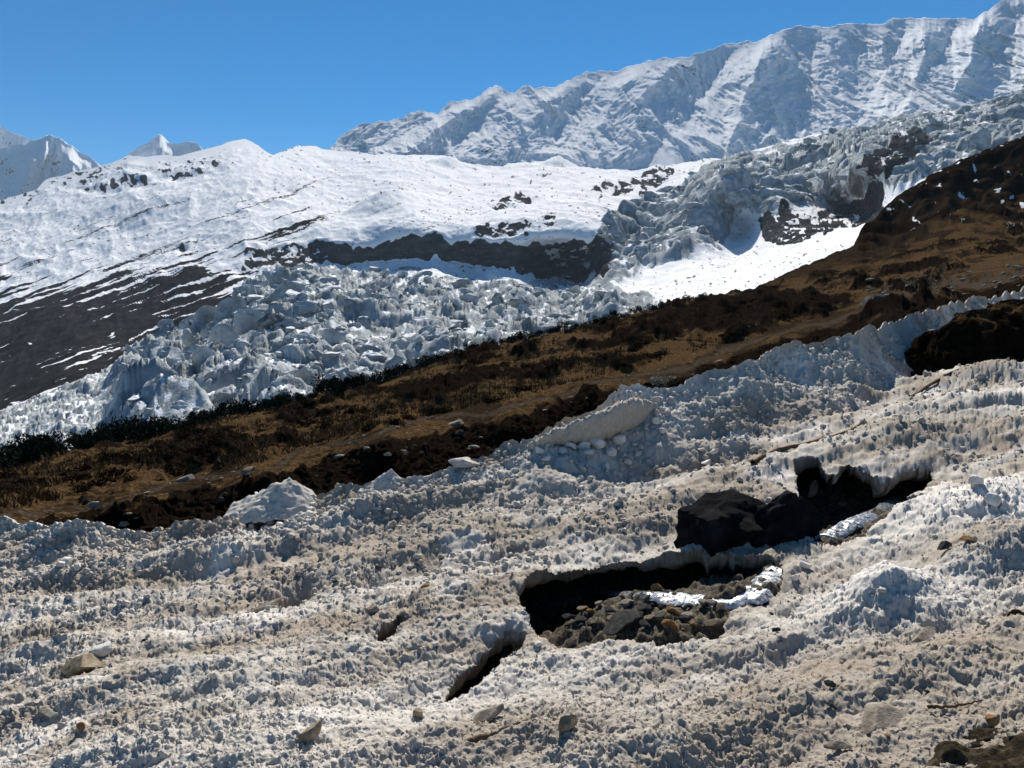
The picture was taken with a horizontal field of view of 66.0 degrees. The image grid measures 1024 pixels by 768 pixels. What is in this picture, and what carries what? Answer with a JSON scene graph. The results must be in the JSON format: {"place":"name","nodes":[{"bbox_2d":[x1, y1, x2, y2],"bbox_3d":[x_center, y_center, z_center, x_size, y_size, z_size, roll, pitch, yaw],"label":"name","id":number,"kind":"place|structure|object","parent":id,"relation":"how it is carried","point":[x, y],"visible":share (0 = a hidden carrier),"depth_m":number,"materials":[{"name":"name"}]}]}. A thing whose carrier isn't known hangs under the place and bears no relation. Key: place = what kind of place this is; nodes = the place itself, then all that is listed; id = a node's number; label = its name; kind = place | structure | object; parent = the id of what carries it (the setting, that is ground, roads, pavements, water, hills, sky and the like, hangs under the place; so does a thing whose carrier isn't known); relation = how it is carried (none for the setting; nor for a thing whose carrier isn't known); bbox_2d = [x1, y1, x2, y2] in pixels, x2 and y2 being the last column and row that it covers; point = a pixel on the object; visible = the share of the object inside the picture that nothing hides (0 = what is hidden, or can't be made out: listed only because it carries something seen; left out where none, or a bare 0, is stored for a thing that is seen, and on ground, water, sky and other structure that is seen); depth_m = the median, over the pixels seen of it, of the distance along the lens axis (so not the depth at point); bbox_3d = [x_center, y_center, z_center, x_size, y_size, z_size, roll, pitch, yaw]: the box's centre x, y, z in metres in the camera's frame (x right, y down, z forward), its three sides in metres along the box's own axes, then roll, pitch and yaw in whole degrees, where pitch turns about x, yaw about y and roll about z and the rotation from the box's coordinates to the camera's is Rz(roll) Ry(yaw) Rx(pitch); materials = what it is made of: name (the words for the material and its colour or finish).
{"place":"outdoors","nodes":[
{"label":"outdoors","id":0,"kind":"place"},
{"bbox_2d":[0,126,33,147],"bbox_3d":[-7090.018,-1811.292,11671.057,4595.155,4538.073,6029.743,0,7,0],"label":"mountain","id":1,"kind":"structure","parent":0,"point":[8,139],"depth_m":9837.53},
{"bbox_2d":[0,135,99,199],"bbox_3d":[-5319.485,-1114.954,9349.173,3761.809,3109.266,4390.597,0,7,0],"label":"mountain","id":2,"kind":"structure","parent":0,"point":[32,165],"depth_m":7652.91,"materials":[{"name":"snow"}]},
{"bbox_2d":[128,134,202,156],"bbox_3d":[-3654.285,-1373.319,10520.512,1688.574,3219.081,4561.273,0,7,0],"label":"mountain","id":3,"kind":"structure","parent":0,"point":[159,144],"depth_m":8603.76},
{"bbox_2d":[0,134,920,409],"bbox_3d":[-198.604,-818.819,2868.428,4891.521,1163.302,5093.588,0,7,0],"label":"snow slope","id":4,"kind":"structure","parent":0,"point":[100,266],"depth_m":1722.17,"materials":[{"name":"snow"}]},
{"bbox_2d":[0,0,1000,165],"label":"sky","id":5,"kind":"structure","parent":0,"point":[104,78],"materials":[{"name":"blue"}]},
{"bbox_2d":[0,286,1023,767],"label":"snow field","id":6,"kind":"structure","parent":0,"point":[984,662],"depth_m":8.98,"materials":[{"name":"snow"}]},
{"bbox_2d":[38,707,58,718],"bbox_3d":[-4.684,3.338,8.007,0.196,0.101,0.132,2,8,18],"label":"stone","id":7,"kind":"object","parent":6,"relation":"on","point":[49,712],"visible":1,"depth_m":7.98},
{"bbox_2d":[61,653,104,675],"bbox_3d":[-5.017,3.296,9.184,0.472,0.266,0.320,-7,11,-8],"label":"stone","id":8,"kind":"object","parent":6,"relation":"on","point":[81,664],"visible":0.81,"depth_m":9.16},
{"bbox_2d":[91,641,111,657],"bbox_3d":[-4.989,3.232,9.613,0.220,0.160,0.218,4,28,41],"label":"snow lump","id":9,"kind":"object","parent":6,"relation":"on","point":[102,650],"visible":0.96,"depth_m":9.54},
{"bbox_2d":[250,597,283,612],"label":"slab","id":10,"kind":"structure","parent":6,"relation":"on","point":[261,607],"depth_m":10.65,"materials":[{"name":"stone"}]},
{"bbox_2d":[223,477,318,523],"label":"snow block","id":11,"kind":"structure","parent":6,"relation":"on","point":[288,498],"depth_m":15.02,"materials":[{"name":"snow"}]},
{"bbox_2d":[298,720,321,740],"bbox_3d":[-1.703,2.925,6.678,0.145,0.120,0.204,3,8,19],"label":"stone","id":12,"kind":"object","parent":6,"relation":"on","point":[311,731],"visible":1,"depth_m":6.61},
{"bbox_2d":[365,605,379,613],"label":"slab","id":13,"kind":"structure","parent":6,"relation":"on","point":[372,609],"depth_m":9.56,"materials":[{"name":"stone"}]},
{"bbox_2d":[357,469,401,496],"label":"snow block","id":14,"kind":"structure","parent":6,"relation":"on","point":[390,479],"depth_m":14.98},
{"bbox_2d":[413,708,422,718],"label":"stone","id":15,"kind":"object","parent":6,"relation":"on","point":[417,712],"visible":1,"depth_m":7.18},
{"bbox_2d":[448,457,479,467],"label":"snow block","id":16,"kind":"structure","parent":6,"relation":"on","point":[464,462],"depth_m":15.22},
{"bbox_2d":[473,703,503,721],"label":"slab","id":17,"kind":"structure","parent":6,"relation":"on","point":[487,714],"depth_m":6.77,"materials":[{"name":"stone"}]},
{"bbox_2d":[467,718,542,742],"bbox_3d":[-0.049,2.810,6.406,0.670,0.100,0.049,-3,8,-22],"label":"twig","id":18,"kind":"object","parent":6,"relation":"on","point":[477,738],"visible":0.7,"depth_m":6.33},
{"bbox_2d":[558,714,577,731],"bbox_3d":[0.432,2.636,6.136,0.134,0.151,0.232,2,8,13],"label":"stone","id":19,"kind":"object","parent":6,"relation":"on","point":[568,722],"visible":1,"depth_m":6.08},
{"bbox_2d":[577,440,590,448],"bbox_3d":[1.421,1.200,15.622,0.286,0.201,0.203,0,7,1],"label":"snow lump","id":20,"kind":"object","parent":6,"relation":"on","point":[584,444],"visible":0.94,"depth_m":15.53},
{"bbox_2d":[531,397,657,449],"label":"snow block","id":21,"kind":"structure","parent":6,"relation":"on","point":[616,418],"depth_m":15.64,"materials":[{"name":"snow"}]},
{"bbox_2d":[588,437,605,448],"bbox_3d":[1.708,1.164,15.749,0.409,0.298,0.367,-19,25,-41],"label":"snow lump","id":22,"kind":"object","parent":6,"relation":"on","point":[598,443],"visible":0.79,"depth_m":15.59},
{"bbox_2d":[606,447,616,455],"bbox_3d":[1.970,1.344,15.647,0.223,0.175,0.191,0,4,7],"label":"snow lump","id":23,"kind":"object","parent":6,"relation":"on","point":[611,451],"visible":1,"depth_m":15.58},
{"bbox_2d":[611,433,625,444],"bbox_3d":[2.178,1.114,16.132,0.294,0.214,0.291,0,19,5],"label":"snow lump","id":24,"kind":"object","parent":6,"relation":"on","point":[618,438],"visible":1,"depth_m":16.02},
{"bbox_2d":[447,468,932,701],"bbox_3d":[2.490,2.621,11.680,12.980,3.392,11.490,0,7,0],"label":"stream bed","id":25,"kind":"object","parent":6,"relation":"in","point":[855,493],"visible":0.11,"depth_m":10.55,"materials":[{"name":"stone"}]},
{"bbox_2d":[603,609,642,635],"bbox_3d":[1.205,2.576,8.566,0.561,0.123,0.281,-13,18,-26],"label":"stone","id":26,"kind":"object","parent":25,"relation":"on","point":[619,622],"visible":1,"depth_m":8.52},
{"bbox_2d":[620,599,633,606],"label":"stone","id":27,"kind":"object","parent":25,"relation":"on","point":[625,602],"visible":1,"depth_m":9.41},
{"bbox_2d":[636,603,652,611],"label":"stone","id":28,"kind":"object","parent":25,"relation":"on","point":[643,607],"visible":0.98,"depth_m":8.82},
{"bbox_2d":[639,620,652,627],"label":"stone","id":29,"kind":"object","parent":25,"relation":"on","point":[643,623],"visible":1,"depth_m":8.47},
{"bbox_2d":[653,610,666,616],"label":"stone","id":30,"kind":"object","parent":25,"relation":"on","point":[661,613],"visible":1,"depth_m":8.55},
{"bbox_2d":[661,619,678,629],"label":"stone","id":31,"kind":"object","parent":25,"relation":"on","point":[673,624],"visible":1,"depth_m":8.30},
{"bbox_2d":[665,606,680,615],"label":"stone","id":32,"kind":"object","parent":25,"relation":"on","point":[673,611],"visible":0.98,"depth_m":8.63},
{"bbox_2d":[704,618,717,625],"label":"stone","id":33,"kind":"object","parent":25,"relation":"on","point":[712,622],"visible":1,"depth_m":8.42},
{"bbox_2d":[673,489,765,564],"bbox_3d":[3.046,2.001,10.853,1.428,0.972,1.260,-9,9,-13],"label":"boulder","id":34,"kind":"object","parent":25,"relation":"on","point":[713,524],"visible":0.58,"depth_m":10.50,"materials":[{"name":"stone"}]},
{"bbox_2d":[750,490,818,547],"bbox_3d":[3.611,1.940,10.419,0.912,1.067,0.696,20,12,14],"label":"boulder","id":35,"kind":"object","parent":25,"relation":"on","point":[786,516],"visible":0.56,"depth_m":10.27,"materials":[{"name":"stone"}]},
{"bbox_2d":[750,421,863,463],"bbox_3d":[5.657,1.092,14.848,3.388,0.463,0.238,-5,9,-32],"label":"twig","id":36,"kind":"object","parent":6,"relation":"on","point":[763,456],"visible":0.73,"depth_m":14.52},
{"bbox_2d":[808,480,817,497],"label":"slab","id":37,"kind":"structure","parent":6,"relation":"on","point":[813,490],"depth_m":14.13,"materials":[{"name":"stone"}]},
{"bbox_2d":[823,741,852,749],"bbox_3d":[2.240,2.483,5.431,0.204,0.063,0.104,-3,8,-2],"label":"slab","id":38,"kind":"object","parent":6,"relation":"on","point":[834,745],"depth_m":5.40,"materials":[{"name":"stone"}]},
{"bbox_2d":[859,702,905,733],"bbox_3d":[2.659,2.426,5.713,0.407,0.142,0.317,-4,13,-5],"label":"stone","id":39,"kind":"object","parent":6,"relation":"on","point":[877,715],"visible":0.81,"depth_m":5.67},
{"bbox_2d":[911,626,935,642],"bbox_3d":[3.546,2.153,6.768,0.254,0.039,0.130,-26,21,-15],"label":"slab","id":40,"kind":"object","parent":6,"relation":"on","point":[925,633],"depth_m":6.76,"materials":[{"name":"stone"}]},
{"bbox_2d":[911,363,973,395],"bbox_3d":[10.682,-0.147,19.034,2.926,0.830,0.446,-2,8,-17],"label":"twig","id":41,"kind":"object","parent":6,"relation":"on","point":[929,385],"visible":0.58,"depth_m":18.84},
{"bbox_2d":[937,540,951,549],"bbox_3d":[4.694,1.752,8.563,0.211,0.081,0.098,-20,24,-14],"label":"slab","id":42,"kind":"object","parent":6,"relation":"on","point":[945,544],"depth_m":8.54,"materials":[{"name":"stone"}]},
{"bbox_2d":[926,699,982,708],"bbox_3d":[3.163,2.289,5.617,0.408,0.066,0.055,0,7,-1],"label":"twig","id":43,"kind":"object","parent":6,"relation":"on","point":[930,706],"visible":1,"depth_m":5.61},
{"bbox_2d":[904,298,1023,375],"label":"earth mound","id":44,"kind":"object","parent":6,"relation":"on","point":[990,331],"visible":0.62,"depth_m":20.83,"materials":[{"name":"soil"}]},
{"bbox_2d":[968,475,983,484],"bbox_3d":[5.896,1.226,10.022,0.177,0.139,0.152,13,-1,14],"label":"snow lump","id":45,"kind":"object","parent":6,"relation":"on","point":[975,479],"visible":1,"depth_m":9.96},
{"bbox_2d":[985,714,997,726],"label":"stone","id":46,"kind":"object","parent":6,"relation":"on","point":[991,720],"visible":1,"depth_m":5.34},
{"bbox_2d":[984,492,1001,507],"bbox_3d":[5.830,1.408,9.535,0.202,0.158,0.174,5,25,-33],"label":"snow lump","id":47,"kind":"object","parent":6,"relation":"on","point":[993,499],"visible":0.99,"depth_m":9.49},
{"bbox_2d":[1006,609,1023,616],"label":"stone","id":48,"kind":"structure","parent":6,"relation":"on","point":[1015,611],"depth_m":7.07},
{"bbox_2d":[0,136,1023,531],"bbox_3d":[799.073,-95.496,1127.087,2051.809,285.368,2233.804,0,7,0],"label":"hillside","id":49,"kind":"structure","parent":0,"point":[936,220],"depth_m":57.68,"materials":[{"name":"plant"}]},
{"bbox_2d":[0,452,20,470],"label":"juniper bush","id":50,"kind":"object","parent":49,"relation":"on","point":[10,457],"visible":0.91,"depth_m":41.40,"materials":[{"name":"green plant"}]},
{"bbox_2d":[0,444,21,466],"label":"juniper bush","id":51,"kind":"object","parent":49,"relation":"on","point":[4,454],"visible":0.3,"depth_m":44.01,"materials":[{"name":"green plant"}]},
{"bbox_2d":[0,480,24,493],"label":"shrub","id":52,"kind":"object","parent":49,"relation":"on","point":[12,489],"visible":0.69,"depth_m":23.49,"materials":[{"name":"brown plant"}]},
{"bbox_2d":[3,446,32,464],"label":"juniper bush","id":53,"kind":"object","parent":49,"relation":"on","point":[19,455],"visible":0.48,"depth_m":44.61,"materials":[{"name":"green plant"}]},
{"bbox_2d":[0,439,45,463],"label":"juniper bush","id":54,"kind":"object","parent":49,"relation":"on","point":[26,450],"visible":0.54,"depth_m":45.03,"materials":[{"name":"green plant"}]},
{"bbox_2d":[8,475,45,486],"bbox_3d":[-18.063,3.704,29.248,1.534,0.656,1.263,5,9,31],"label":"shrub","id":55,"kind":"object","parent":49,"relation":"on","point":[20,479],"visible":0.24,"depth_m":29.33,"materials":[{"name":"brown plant"}]},
{"bbox_2d":[11,432,54,448],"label":"juniper bush","id":56,"kind":"object","parent":49,"relation":"on","point":[17,438],"visible":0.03,"depth_m":47.50,"materials":[{"name":"green plant"}]},
{"bbox_2d":[22,431,59,458],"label":"juniper bush","id":57,"kind":"object","parent":49,"relation":"on","point":[45,447],"visible":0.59,"depth_m":46.11,"materials":[{"name":"green plant"}]},
{"bbox_2d":[26,436,61,460],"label":"juniper bush","id":58,"kind":"object","parent":49,"relation":"on","point":[53,445],"visible":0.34,"depth_m":46.80,"materials":[{"name":"green plant"}]},
{"bbox_2d":[24,429,71,449],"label":"juniper bush","id":59,"kind":"object","parent":49,"relation":"on","point":[57,435],"visible":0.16,"depth_m":48.50,"materials":[{"name":"green plant"}]},
{"bbox_2d":[51,443,77,455],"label":"juniper bush","id":60,"kind":"object","parent":49,"relation":"on","point":[67,447],"visible":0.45,"depth_m":48.10,"materials":[{"name":"green plant"}]},
{"bbox_2d":[64,430,91,449],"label":"juniper bush","id":61,"kind":"object","parent":49,"relation":"on","point":[72,441],"visible":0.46,"depth_m":51.77,"materials":[{"name":"green plant"}]},
{"bbox_2d":[62,473,94,482],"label":"shrub","id":62,"kind":"object","parent":49,"relation":"on","point":[71,477],"visible":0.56,"depth_m":29.65,"materials":[{"name":"brown plant"}]},
{"bbox_2d":[64,460,96,472],"bbox_3d":[-20.288,3.979,37.099,1.630,0.697,1.341,-5,9,-31],"label":"shrub","id":63,"kind":"object","parent":49,"relation":"on","point":[84,467],"visible":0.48,"depth_m":37.11,"materials":[{"name":"brown plant"}]},
{"bbox_2d":[71,484,91,492],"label":"shrub","id":64,"kind":"object","parent":49,"relation":"on","point":[84,489],"visible":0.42,"depth_m":26.09,"materials":[{"name":"brown plant"}]},
{"bbox_2d":[76,435,96,448],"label":"juniper bush","id":65,"kind":"object","parent":49,"relation":"on","point":[85,442],"visible":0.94,"depth_m":50.30,"materials":[{"name":"green plant"}]},
{"bbox_2d":[67,476,114,491],"bbox_3d":[-14.040,3.373,26.487,1.380,0.640,1.469,3,8,22],"label":"shrub","id":66,"kind":"object","parent":49,"relation":"on","point":[97,483],"visible":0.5,"depth_m":26.36,"materials":[{"name":"brown plant"}]},
{"bbox_2d":[84,428,114,443],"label":"juniper bush","id":67,"kind":"object","parent":49,"relation":"on","point":[107,435],"visible":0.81,"depth_m":51.75,"materials":[{"name":"green plant"}]},
{"bbox_2d":[94,451,127,461],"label":"shrub","id":68,"kind":"object","parent":49,"relation":"on","point":[105,455],"visible":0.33,"depth_m":38.60,"materials":[{"name":"brown plant"}]},
{"bbox_2d":[93,415,129,440],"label":"juniper bush","id":69,"kind":"object","parent":49,"relation":"on","point":[111,426],"visible":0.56,"depth_m":57.35,"materials":[{"name":"green plant"}]},
{"bbox_2d":[92,466,131,484],"bbox_3d":[-14.283,3.293,28.019,1.106,0.526,1.589,4,8,27],"label":"shrub","id":70,"kind":"object","parent":49,"relation":"on","point":[111,472],"visible":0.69,"depth_m":28.12,"materials":[{"name":"brown plant"}]},
{"bbox_2d":[108,450,135,458],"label":"shrub","id":71,"kind":"object","parent":49,"relation":"on","point":[124,456],"visible":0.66,"depth_m":38.21,"materials":[{"name":"brown plant"}]},
{"bbox_2d":[116,473,140,482],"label":"shrub","id":72,"kind":"object","parent":49,"relation":"on","point":[129,478],"visible":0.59,"depth_m":26.71,"materials":[{"name":"brown plant"}]},
{"bbox_2d":[116,414,155,431],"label":"juniper bush","id":73,"kind":"object","parent":49,"relation":"on","point":[133,419],"visible":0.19,"depth_m":61.06,"materials":[{"name":"green plant"}]},
{"bbox_2d":[124,422,158,439],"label":"juniper bush","id":74,"kind":"object","parent":49,"relation":"on","point":[131,434],"visible":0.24,"depth_m":57.21,"materials":[{"name":"green plant"}]},
{"bbox_2d":[131,416,173,440],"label":"juniper bush","id":75,"kind":"object","parent":49,"relation":"on","point":[147,431],"visible":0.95,"depth_m":55.99,"materials":[{"name":"green plant"}]},
{"bbox_2d":[150,415,185,432],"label":"juniper bush","id":76,"kind":"object","parent":49,"relation":"on","point":[175,420],"visible":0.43,"depth_m":58.10,"materials":[{"name":"green plant"}]},
{"bbox_2d":[156,460,183,471],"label":"shrub","id":77,"kind":"object","parent":49,"relation":"on","point":[167,466],"visible":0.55,"depth_m":31.86,"materials":[{"name":"brown plant"}]},
{"bbox_2d":[161,452,180,461],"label":"shrub","id":78,"kind":"object","parent":49,"relation":"on","point":[172,456],"visible":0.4,"depth_m":34.07,"materials":[{"name":"brown plant"}]},
{"bbox_2d":[164,464,187,476],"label":"shrub","id":79,"kind":"object","parent":49,"relation":"on","point":[175,473],"visible":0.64,"depth_m":30.74,"materials":[{"name":"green plant"}]},
{"bbox_2d":[176,474,194,481],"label":"stone","id":80,"kind":"object","parent":49,"relation":"on","point":[187,478],"visible":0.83,"depth_m":29.06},
{"bbox_2d":[188,411,219,425],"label":"juniper bush","id":81,"kind":"object","parent":49,"relation":"on","point":[200,416],"visible":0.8,"depth_m":56.39,"materials":[{"name":"green plant"}]},
{"bbox_2d":[209,405,228,418],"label":"juniper bush","id":82,"kind":"object","parent":49,"relation":"on","point":[222,411],"visible":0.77,"depth_m":60.37,"materials":[{"name":"green plant"}]},
{"bbox_2d":[216,399,246,414],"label":"juniper bush","id":83,"kind":"object","parent":49,"relation":"on","point":[239,407],"visible":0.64,"depth_m":62.80,"materials":[{"name":"green plant"}]},
{"bbox_2d":[226,398,252,411],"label":"juniper bush","id":84,"kind":"object","parent":49,"relation":"on","point":[247,404],"visible":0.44,"depth_m":64.75,"materials":[{"name":"green plant"}]},
{"bbox_2d":[255,399,270,411],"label":"juniper bush","id":85,"kind":"object","parent":49,"relation":"on","point":[263,405],"visible":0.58,"depth_m":63.68,"materials":[{"name":"green plant"}]},
{"bbox_2d":[268,388,293,406],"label":"juniper bush","id":86,"kind":"object","parent":49,"relation":"on","point":[279,402],"visible":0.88,"depth_m":62.67,"materials":[{"name":"green plant"}]},
{"bbox_2d":[289,418,318,427],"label":"shrub","id":87,"kind":"object","parent":49,"relation":"on","point":[302,423],"visible":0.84,"depth_m":44.23,"materials":[{"name":"brown plant"}]},
{"bbox_2d":[314,419,333,429],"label":"shrub","id":88,"kind":"object","parent":49,"relation":"on","point":[326,425],"visible":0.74,"depth_m":41.81,"materials":[{"name":"brown plant"}]},
{"bbox_2d":[309,373,339,392],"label":"juniper bush","id":89,"kind":"object","parent":49,"relation":"on","point":[321,387],"visible":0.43,"depth_m":66.09,"materials":[{"name":"green plant"}]},
{"bbox_2d":[320,376,347,395],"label":"juniper bush","id":90,"kind":"object","parent":49,"relation":"on","point":[338,385],"visible":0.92,"depth_m":62.76,"materials":[{"name":"green plant"}]},
{"bbox_2d":[346,372,371,388],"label":"juniper bush","id":91,"kind":"object","parent":49,"relation":"on","point":[355,383],"visible":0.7,"depth_m":65.69,"materials":[{"name":"green plant"}]},
{"bbox_2d":[360,420,375,433],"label":"shrub","id":92,"kind":"object","parent":49,"relation":"on","point":[369,428],"visible":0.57,"depth_m":31.89,"materials":[{"name":"brown plant"}]},
{"bbox_2d":[370,375,384,384],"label":"juniper bush","id":93,"kind":"object","parent":49,"relation":"on","point":[373,378],"visible":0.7,"depth_m":77.08,"materials":[{"name":"green plant"}]},
{"bbox_2d":[370,366,392,382],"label":"juniper bush","id":94,"kind":"object","parent":49,"relation":"on","point":[384,375],"visible":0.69,"depth_m":79.85,"materials":[{"name":"green plant"}]},
{"bbox_2d":[384,415,405,425],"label":"shrub","id":95,"kind":"object","parent":49,"relation":"on","point":[395,421],"visible":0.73,"depth_m":33.12,"materials":[{"name":"brown plant"}]},
{"bbox_2d":[415,355,435,367],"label":"juniper bush","id":96,"kind":"object","parent":49,"relation":"on","point":[430,361],"visible":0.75,"depth_m":86.08,"materials":[{"name":"green plant"}]},
{"bbox_2d":[481,392,506,403],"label":"shrub","id":97,"kind":"object","parent":49,"relation":"on","point":[489,400],"visible":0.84,"depth_m":39.03,"materials":[{"name":"brown plant"}]},
{"bbox_2d":[506,333,521,342],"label":"juniper bush","id":98,"kind":"object","parent":49,"relation":"on","point":[514,339],"visible":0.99,"depth_m":99.52,"materials":[{"name":"green plant"}]},
{"bbox_2d":[511,384,537,392],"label":"shrub","id":99,"kind":"object","parent":49,"relation":"on","point":[524,389],"visible":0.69,"depth_m":42.82,"materials":[{"name":"brown plant"}]},
{"bbox_2d":[554,318,570,331],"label":"juniper bush","id":100,"kind":"object","parent":49,"relation":"on","point":[566,324],"visible":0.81,"depth_m":108.70,"materials":[{"name":"green plant"}]},
{"bbox_2d":[645,374,677,386],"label":"stone","id":101,"kind":"object","parent":49,"relation":"on","point":[657,380],"visible":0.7,"depth_m":42.91,"materials":[{"name":"stone"}]},
{"bbox_2d":[859,294,885,306],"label":"stone","id":102,"kind":"object","parent":49,"relation":"on","point":[865,301],"visible":0.54,"depth_m":78.03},
{"bbox_2d":[0,88,1023,450],"bbox_3d":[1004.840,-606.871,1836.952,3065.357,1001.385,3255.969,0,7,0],"label":"glacier","id":103,"kind":"object","parent":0,"point":[86,402],"visible":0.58,"depth_m":1075.89,"materials":[{"name":"ice"}]},
{"bbox_2d":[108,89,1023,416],"bbox_3d":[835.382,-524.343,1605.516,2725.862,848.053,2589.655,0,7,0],"label":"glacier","id":104,"kind":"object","parent":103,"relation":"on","point":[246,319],"visible":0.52,"depth_m":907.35,"materials":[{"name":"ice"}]},
{"bbox_2d":[329,0,1023,169],"bbox_3d":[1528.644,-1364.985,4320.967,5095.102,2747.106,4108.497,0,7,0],"label":"mountain","id":105,"kind":"structure","parent":0,"point":[730,99],"depth_m":3654.04,"materials":[{"name":"snow"}]},
{"bbox_2d":[525,492,910,612],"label":"stream","id":106,"kind":"structure","parent":0,"point":[844,529],"depth_m":9.67,"materials":[{"name":"liquid"}]},
{"bbox_2d":[924,727,1023,767],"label":"bank","id":107,"kind":"structure","parent":0,"point":[1009,753],"depth_m":5.05,"materials":[{"name":"earth"},{"name":"rock"},{"name":"gravel"}]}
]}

